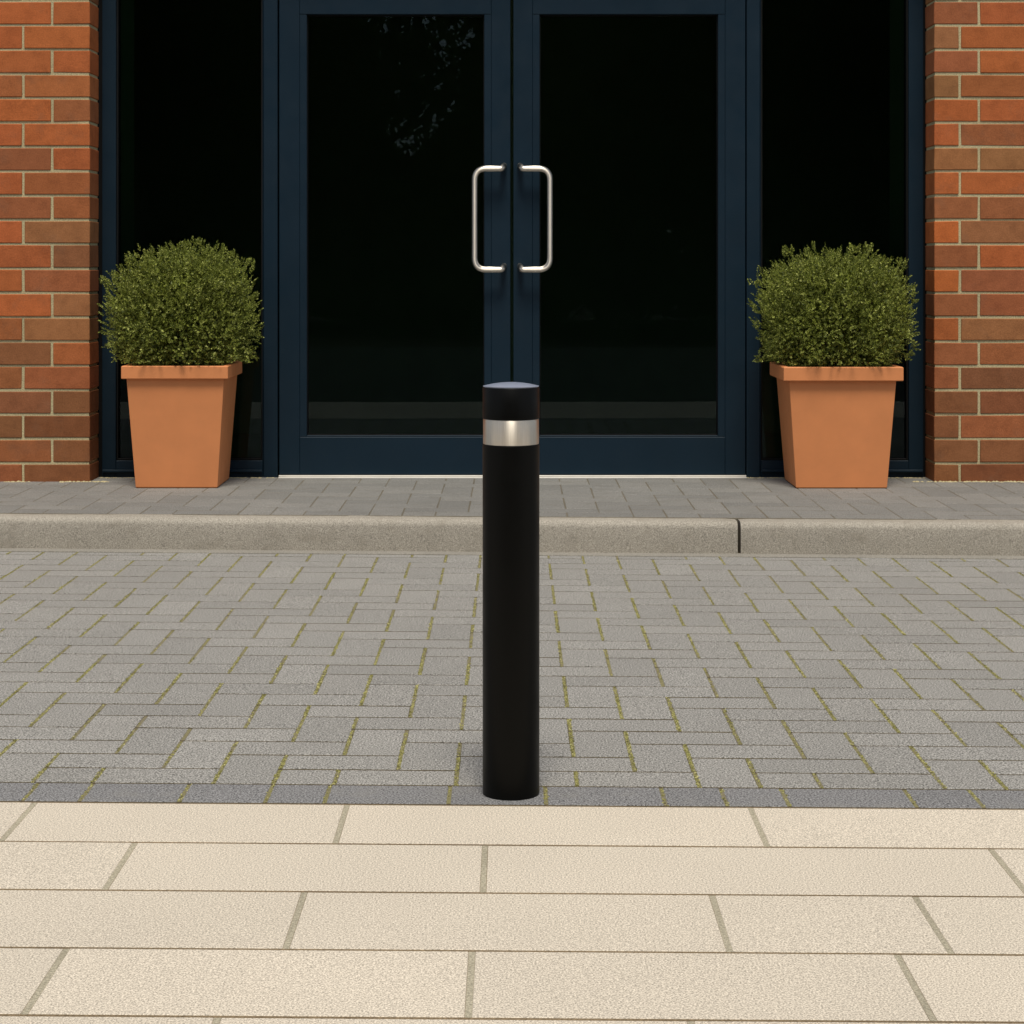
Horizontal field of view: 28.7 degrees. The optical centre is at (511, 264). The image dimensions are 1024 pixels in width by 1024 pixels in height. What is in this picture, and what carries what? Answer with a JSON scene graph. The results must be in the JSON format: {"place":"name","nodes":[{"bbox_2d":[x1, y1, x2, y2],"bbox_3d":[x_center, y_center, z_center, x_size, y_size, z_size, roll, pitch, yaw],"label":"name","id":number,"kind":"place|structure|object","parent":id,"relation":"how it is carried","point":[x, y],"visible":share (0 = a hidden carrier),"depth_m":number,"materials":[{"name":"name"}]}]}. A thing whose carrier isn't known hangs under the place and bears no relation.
{"place":"outdoors","nodes":[
{"label":"outdoors","id":0,"kind":"place"},
{"bbox_2d":[0,552,1023,808],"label":"block paving","id":1,"kind":"structure","parent":0,"point":[314,752],"depth_m":5.29,"materials":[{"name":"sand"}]},
{"bbox_2d":[483,382,538,799],"bbox_3d":[-0.002,0.671,4.164,0.118,0.855,0.118,0,0,0],"label":"bollard","id":2,"kind":"object","parent":1,"relation":"on","point":[510,590],"visible":1,"depth_m":4.11,"materials":[{"name":"black metal"}]},
{"bbox_2d":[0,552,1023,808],"bbox_3d":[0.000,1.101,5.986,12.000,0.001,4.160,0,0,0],"label":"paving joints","id":3,"kind":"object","parent":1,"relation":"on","point":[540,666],"depth_m":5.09,"materials":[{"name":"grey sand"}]},
{"bbox_2d":[0,552,1023,806],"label":"moss","id":4,"kind":"object","parent":1,"relation":"on","point":[276,776],"visible":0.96,"depth_m":5.27,"materials":[{"name":"green plant"}]},
{"bbox_2d":[0,802,1023,1023],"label":"pavement","id":5,"kind":"structure","parent":0,"point":[506,984],"depth_m":3.39,"materials":[{"name":"beige stone"}]},
{"bbox_2d":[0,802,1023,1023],"bbox_3d":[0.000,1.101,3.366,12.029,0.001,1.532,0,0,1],"label":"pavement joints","id":6,"kind":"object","parent":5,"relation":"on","point":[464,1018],"visible":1,"depth_m":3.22,"materials":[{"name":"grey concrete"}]},
{"bbox_2d":[0,803,1023,1023],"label":"pavement mortar","id":7,"kind":"object","parent":5,"relation":"on","point":[471,967],"visible":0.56,"depth_m":3.34,"materials":[{"name":"grey concrete"}]},
{"bbox_2d":[0,477,1023,519],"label":"entrance platform","id":8,"kind":"structure","parent":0,"point":[457,498],"depth_m":8.35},
{"bbox_2d":[97,236,264,487],"bbox_3d":[-1.472,0.421,8.878,0.739,1.105,0.580,0,0,0],"label":"potted shrub","id":9,"kind":"object","parent":8,"relation":"on","point":[181,398],"visible":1,"depth_m":8.72,"materials":[{"name":"green plant"}]},
{"bbox_2d":[0,0,1023,481],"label":"brick building","id":10,"kind":"structure","parent":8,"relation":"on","point":[432,218],"depth_m":11.50,"materials":[{"name":"brick"}]},
{"bbox_2d":[102,0,262,477],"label":"side window","id":11,"kind":"structure","parent":10,"relation":"in","point":[113,465],"depth_m":9.18,"materials":[{"name":"blue paint"}]},
{"bbox_2d":[279,0,509,473],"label":"door","id":12,"kind":"structure","parent":10,"relation":"in","point":[300,452],"depth_m":9.18,"materials":[{"name":"blue paint"}]},
{"bbox_2d":[513,0,744,473],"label":"door","id":13,"kind":"structure","parent":10,"relation":"in","point":[722,452],"depth_m":9.18,"materials":[{"name":"blue paint"}]},
{"bbox_2d":[760,0,922,477],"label":"side window","id":14,"kind":"structure","parent":10,"relation":"in","point":[910,465],"depth_m":9.18,"materials":[{"name":"blue paint"}]},
{"bbox_2d":[0,478,1023,524],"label":"platform joints","id":15,"kind":"object","parent":8,"relation":"on","point":[736,519],"depth_m":8.08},
{"bbox_2d":[746,241,920,487],"bbox_3d":[1.422,0.432,8.864,0.778,1.082,0.607,0,0,0],"label":"potted shrub","id":16,"kind":"object","parent":8,"relation":"on","point":[836,407],"visible":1,"depth_m":8.71,"materials":[{"name":"green plant"}]},
{"label":"ground","id":17,"kind":"structure","parent":0,"visible":0},
{"bbox_2d":[0,514,737,553],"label":"kerb","id":18,"kind":"structure","parent":17,"relation":"on","point":[370,533],"depth_m":7.68,"materials":[{"name":"concrete"}]},
{"bbox_2d":[0,548,1023,558],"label":"kerb foot","id":19,"kind":"object","parent":17,"relation":"on","point":[481,553],"depth_m":7.61},
{"bbox_2d":[738,519,1023,555],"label":"kerb","id":20,"kind":"structure","parent":17,"relation":"on","point":[890,537],"depth_m":7.58,"materials":[{"name":"concrete"}]}
]}

